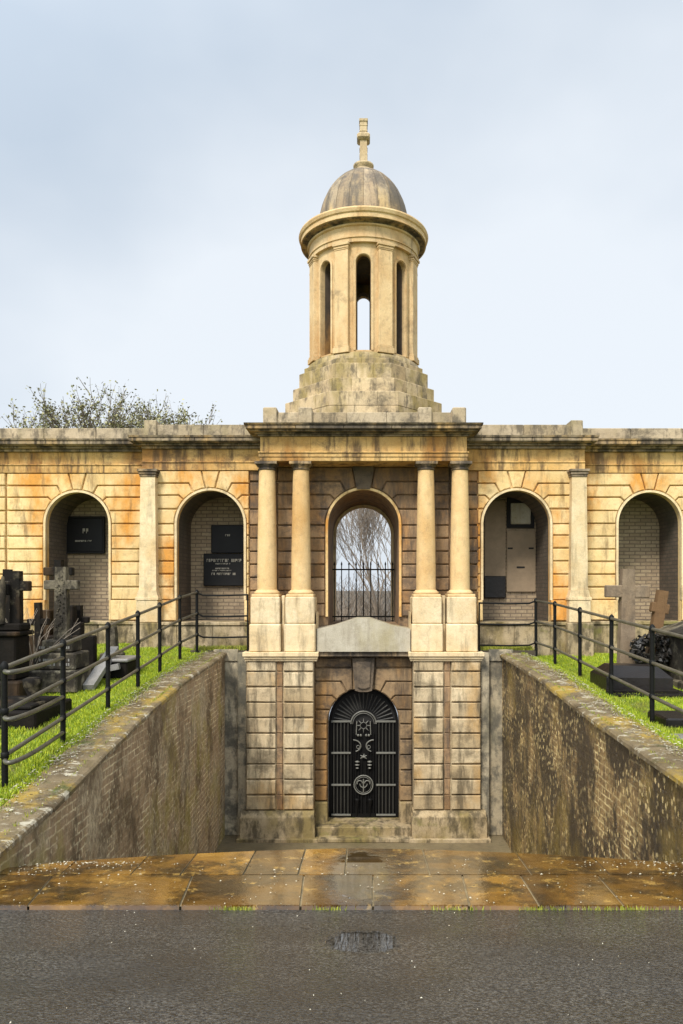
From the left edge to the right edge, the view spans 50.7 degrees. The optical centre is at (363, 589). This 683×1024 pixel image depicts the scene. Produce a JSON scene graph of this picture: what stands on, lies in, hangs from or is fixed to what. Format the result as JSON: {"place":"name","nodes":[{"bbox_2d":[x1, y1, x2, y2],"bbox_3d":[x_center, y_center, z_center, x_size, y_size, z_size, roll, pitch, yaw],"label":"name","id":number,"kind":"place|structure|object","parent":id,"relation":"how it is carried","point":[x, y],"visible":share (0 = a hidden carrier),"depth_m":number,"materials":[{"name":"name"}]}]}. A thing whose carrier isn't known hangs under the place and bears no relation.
{"place":"outdoors","nodes":[
{"label":"outdoors","id":0,"kind":"place"},
{"bbox_2d":[0,642,207,806],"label":"lawn","id":1,"kind":"structure","parent":0,"point":[22,735],"depth_m":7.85,"materials":[{"name":"green plant"}]},
{"bbox_2d":[2,569,12,622],"bbox_3d":[-5.170,0.525,10.400,0.461,1.651,0.280,0,0,0],"label":"cross gravestone","id":2,"kind":"object","parent":1,"relation":"on","point":[6,573],"visible":0.13,"depth_m":10.37,"materials":[{"name":"stone"}]},
{"bbox_2d":[0,571,40,696],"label":"cross gravestone","id":3,"kind":"object","parent":1,"relation":"on","point":[15,632],"visible":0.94,"depth_m":9.18,"materials":[{"name":"stone"}]},
{"bbox_2d":[0,677,71,729],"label":"gravestone","id":4,"kind":"object","parent":1,"relation":"on","point":[32,685],"visible":0.68,"depth_m":8.25,"materials":[{"name":"stone"}]},
{"bbox_2d":[27,602,50,651],"bbox_3d":[-4.775,0.757,10.600,0.346,1.151,0.280,0,0,0],"label":"cross gravestone","id":5,"kind":"object","parent":1,"relation":"on","point":[39,620],"visible":0.3,"depth_m":10.56,"materials":[{"name":"stone"}]},
{"bbox_2d":[5,609,79,669],"bbox_3d":[-4.521,0.760,9.799,1.099,1.053,1.106,0,0,-42],"label":"bare shrub","id":6,"kind":"object","parent":1,"relation":"on","point":[35,651],"visible":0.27,"depth_m":9.79,"materials":[{"name":"brown plant"}]},
{"bbox_2d":[29,560,84,664],"bbox_3d":[-4.811,0.394,11.400,0.860,1.737,0.400,0,0,0],"label":"cross gravestone","id":7,"kind":"object","parent":1,"relation":"on","point":[48,571],"visible":0.3,"depth_m":11.34,"materials":[{"name":"stone"}]},
{"bbox_2d":[29,567,93,692],"bbox_3d":[-4.218,0.533,10.000,0.740,1.705,0.680,0,0,0],"label":"cross gravestone","id":8,"kind":"object","parent":1,"relation":"on","point":[61,585],"visible":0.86,"depth_m":9.93,"materials":[{"name":"grey stone"}]},
{"bbox_2d":[76,605,89,622],"bbox_3d":[-4.577,0.744,11.600,0.339,1.001,0.280,0,0,0],"label":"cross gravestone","id":9,"kind":"object","parent":1,"relation":"on","point":[80,615],"visible":0.19,"depth_m":11.55,"materials":[{"name":"stone"}]},
{"bbox_2d":[73,635,96,664],"bbox_3d":[-4.223,1.006,10.910,0.460,0.640,0.220,0,0,0],"label":"headstone","id":10,"kind":"object","parent":1,"relation":"on","point":[89,643],"visible":0.21,"depth_m":10.85,"materials":[{"name":"stone"}]},
{"bbox_2d":[83,646,120,689],"bbox_3d":[-3.764,1.113,10.385,0.436,0.514,1.134,0,0,0],"label":"fallen cross","id":11,"kind":"object","parent":1,"relation":"on","point":[95,676],"visible":0.75,"depth_m":10.19,"materials":[{"name":"grey stone"}]},
{"bbox_2d":[100,622,124,657],"bbox_3d":[-4.114,0.887,11.800,0.320,0.720,0.320,0,0,0],"label":"obelisk","id":12,"kind":"object","parent":1,"relation":"on","point":[113,635],"visible":0.28,"depth_m":11.73,"materials":[{"name":"grey stone"}]},
{"bbox_2d":[99,655,140,678],"bbox_3d":[-3.676,1.161,10.895,0.430,0.290,0.650,0,0,0],"label":"box tomb","id":13,"kind":"object","parent":1,"relation":"on","point":[127,664],"visible":0.59,"depth_m":10.60,"materials":[{"name":"stone"}]},
{"bbox_2d":[0,590,248,787],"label":"railing","id":14,"kind":"object","parent":1,"relation":"on","point":[5,709],"visible":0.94,"depth_m":7.42,"materials":[{"name":"black metal"}]},
{"bbox_2d":[190,649,246,661],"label":"verge","id":15,"kind":"structure","parent":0,"point":[193,651],"depth_m":13.08,"materials":[{"name":"green plant"}]},
{"bbox_2d":[194,645,246,649],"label":"grass","id":16,"kind":"structure","parent":15,"relation":"on","point":[212,647],"depth_m":13.17,"materials":[{"name":"green plant"}]},
{"bbox_2d":[0,910,682,1023],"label":"road","id":17,"kind":"structure","parent":0,"point":[492,966],"depth_m":3.38,"materials":[{"name":"grey asphalt"}]},
{"bbox_2d":[209,905,680,910],"bbox_3d":[0.587,1.869,4.229,3.016,0.034,0.044,0,0,0],"label":"moss","id":18,"kind":"object","parent":17,"relation":"on","point":[336,908],"visible":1,"depth_m":4.23,"materials":[{"name":"green plant"}]},
{"bbox_2d":[0,848,682,909],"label":"paving","id":19,"kind":"structure","parent":0,"point":[564,884],"depth_m":4.72,"materials":[{"name":"stone"}]},
{"bbox_2d":[0,652,226,870],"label":"retaining wall","id":20,"kind":"structure","parent":19,"relation":"on","point":[148,780],"depth_m":8.21,"materials":[{"name":"brick"}]},
{"bbox_2d":[0,652,682,834],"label":"moss","id":21,"kind":"object","parent":20,"relation":"on","point":[576,682],"visible":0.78,"depth_m":8.15,"materials":[{"name":"green plant"}]},
{"bbox_2d":[0,651,682,1023],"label":"fallen petals","id":22,"kind":"object","parent":19,"relation":"on","point":[356,865],"visible":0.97,"depth_m":7.05,"materials":[{"name":"plant"}]},
{"bbox_2d":[0,0,682,714],"label":"sky","id":23,"kind":"structure","parent":0,"point":[164,164],"materials":[{"name":"white"}]},
{"bbox_2d":[336,591,359,599],"bbox_3d":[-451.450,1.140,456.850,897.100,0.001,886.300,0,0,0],"label":"ground","id":24,"kind":"structure","parent":0,"point":[344,592],"depth_m":234.55,"materials":[{"name":"grey"}]},
{"bbox_2d":[2,379,144,428],"bbox_3d":[-9.098,-2.547,21.718,4.408,7.468,4.404,0,0,-37],"label":"leafy tree","id":25,"kind":"object","parent":24,"relation":"on","point":[113,416],"visible":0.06,"depth_m":21.18,"materials":[{"name":"green plant"}]},
{"bbox_2d":[15,377,221,427],"bbox_3d":[-7.357,-2.507,21.990,6.162,7.423,4.700,0,0,-34],"label":"leafy tree","id":26,"kind":"object","parent":24,"relation":"on","point":[47,413],"visible":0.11,"depth_m":20.62,"materials":[{"name":"green plant"}]},
{"bbox_2d":[101,389,216,427],"bbox_3d":[-7.039,-2.564,24.134,4.534,7.543,3.905,0,0,0],"label":"leafy tree","id":27,"kind":"object","parent":24,"relation":"on","point":[139,415],"visible":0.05,"depth_m":23.22,"materials":[{"name":"green plant"}]},
{"bbox_2d":[0,118,682,842],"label":"catacomb building","id":28,"kind":"structure","parent":24,"relation":"on","point":[352,428],"depth_m":13.49,"materials":[{"name":"beige stone"}]},
{"bbox_2d":[66,516,104,553],"bbox_3d":[-5.743,-1.132,14.835,0.832,0.770,0.070,0,0,0],"label":"memorial tablet","id":29,"kind":"object","parent":28,"relation":"attached to","point":[85,534],"visible":0.94,"depth_m":14.82,"materials":[{"name":"black stone"}]},
{"bbox_2d":[204,554,243,585],"bbox_3d":[-2.837,-0.410,14.613,0.810,0.658,0.055,0,0,0],"label":"memorial tablet","id":30,"kind":"object","parent":28,"relation":"attached to","point":[223,569],"visible":1,"depth_m":14.59,"materials":[{"name":"black stone"}]},
{"bbox_2d":[211,525,243,552],"bbox_3d":[-2.749,-1.035,14.633,0.690,0.568,0.055,0,0,0],"label":"memorial tablet","id":31,"kind":"object","parent":28,"relation":"attached to","point":[227,538],"visible":0.84,"depth_m":14.61,"materials":[{"name":"black stone"}]},
{"bbox_2d":[332,561,394,621],"bbox_3d":[0.000,0.030,15.300,1.320,1.280,0.038,0,0,0],"label":"iron railing","id":32,"kind":"object","parent":28,"relation":"on","point":[363,569],"visible":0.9,"depth_m":15.29,"materials":[{"name":"black metal"}]},
{"bbox_2d":[484,500,535,591],"bbox_3d":[2.981,-0.892,14.648,1.039,1.864,0.065,0,0,0],"label":"niche panel","id":33,"kind":"object","parent":28,"relation":"attached to","point":[510,555],"visible":0.94,"depth_m":14.63,"materials":[{"name":"stone"}]},
{"bbox_2d":[484,576,505,597],"bbox_3d":[2.670,-0.061,14.615,0.436,0.446,0.050,0,0,0],"label":"memorial tablet","id":34,"kind":"object","parent":33,"relation":"attached to","point":[494,586],"visible":1,"depth_m":14.59,"materials":[{"name":"stone"}]},
{"bbox_2d":[507,497,533,527],"bbox_3d":[3.192,-1.573,14.635,0.555,0.621,0.090,0,0,0],"label":"memorial tablet","id":35,"kind":"object","parent":28,"relation":"attached to","point":[520,514],"visible":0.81,"depth_m":14.59,"materials":[{"name":"grey stone"}]},
{"bbox_2d":[215,835,511,909],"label":"steps","id":36,"kind":"structure","parent":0,"point":[228,843],"depth_m":12.52,"materials":[{"name":"stone"}]},
{"bbox_2d":[500,653,682,862],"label":"retaining wall","id":37,"kind":"structure","parent":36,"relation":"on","point":[578,779],"depth_m":8.48,"materials":[{"name":"brick"}]},
{"bbox_2d":[336,591,390,619],"bbox_3d":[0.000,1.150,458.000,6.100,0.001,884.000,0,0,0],"label":"bush","id":38,"kind":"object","parent":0,"point":[387,606],"depth_m":66.24,"materials":[{"name":"plant"}]},
{"bbox_2d":[336,512,355,564],"bbox_3d":[-1.659,-1.336,22.668,3.054,5.053,3.613,0,0,32],"label":"bare tree","id":39,"kind":"object","parent":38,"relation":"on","point":[342,542],"visible":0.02,"depth_m":22.17,"materials":[{"name":"plant"}]},
{"bbox_2d":[336,508,390,618],"bbox_3d":[-0.207,-1.094,20.465,3.194,4.569,2.546,0,0,-29],"label":"bare tree","id":40,"kind":"object","parent":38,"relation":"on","point":[364,530],"visible":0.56,"depth_m":20.38,"materials":[{"name":"plant"}]},
{"bbox_2d":[336,572,390,619],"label":"undergrowth","id":41,"kind":"object","parent":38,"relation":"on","point":[353,611],"visible":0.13,"depth_m":22.44,"materials":[{"name":"plant"}]},
{"bbox_2d":[337,509,390,582],"bbox_3d":[1.022,-1.851,25.865,4.873,6.080,4.426,0,0,-32],"label":"bare tree","id":42,"kind":"object","parent":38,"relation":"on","point":[384,534],"visible":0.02,"depth_m":25.39,"materials":[{"name":"plant"}]},
{"bbox_2d":[371,591,390,599],"bbox_3d":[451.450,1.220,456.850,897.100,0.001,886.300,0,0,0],"label":"ground","id":43,"kind":"structure","parent":0,"point":[384,594],"depth_m":195.22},
{"bbox_2d":[480,650,534,661],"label":"verge","id":44,"kind":"structure","parent":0,"point":[531,652],"depth_m":13.08,"materials":[{"name":"green plant"}]},
{"bbox_2d":[480,644,533,649],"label":"grass","id":45,"kind":"structure","parent":44,"relation":"on","point":[510,647],"depth_m":13.15,"materials":[{"name":"green plant"}]},
{"bbox_2d":[523,652,682,746],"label":"lawn","id":46,"kind":"structure","parent":0,"point":[637,705],"depth_m":9.19,"materials":[{"name":"plant"}]},
{"bbox_2d":[478,598,682,722],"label":"railing","id":47,"kind":"object","parent":46,"relation":"on","point":[651,628],"visible":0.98,"depth_m":9.45,"materials":[{"name":"black metal"}]},
{"bbox_2d":[590,663,682,697],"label":"coped grave","id":48,"kind":"object","parent":46,"relation":"on","point":[637,675],"visible":0.51,"depth_m":9.73,"materials":[{"name":"stone"}]},
{"bbox_2d":[604,569,649,663],"bbox_3d":[4.025,0.538,11.000,0.662,1.720,0.400,0,0,0],"label":"cross gravestone","id":49,"kind":"object","parent":48,"relation":"on","point":[626,591],"visible":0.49,"depth_m":10.93,"materials":[{"name":"brown stone"}]},
{"bbox_2d":[628,633,671,665],"bbox_3d":[4.234,0.997,10.599,0.656,0.757,0.284,0,0,0],"label":"shrub","id":50,"kind":"object","parent":46,"relation":"on","point":[639,644],"visible":0.71,"depth_m":10.54,"materials":[{"name":"plant"}]},
{"bbox_2d":[644,590,669,672],"bbox_3d":[4.428,0.700,10.925,0.440,1.407,0.350,0,0,0],"label":"cross gravestone","id":51,"kind":"object","parent":46,"relation":"on","point":[659,608],"visible":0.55,"depth_m":10.84,"materials":[{"name":"brown stone"}]},
{"bbox_2d":[648,711,682,727],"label":"ledger stone","id":52,"kind":"object","parent":46,"relation":"on","point":[670,719],"visible":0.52,"depth_m":8.01,"materials":[{"name":"stone"}]},
{"bbox_2d":[656,621,682,689],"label":"chest tomb","id":53,"kind":"object","parent":46,"relation":"on","point":[675,645],"visible":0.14,"depth_m":10.37,"materials":[{"name":"black stone"}]},
{"bbox_2d":[671,734,682,739],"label":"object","id":54,"kind":"object","parent":46,"relation":"on","point":[680,736],"visible":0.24,"depth_m":7.39,"materials":[{"name":"grey stone"}]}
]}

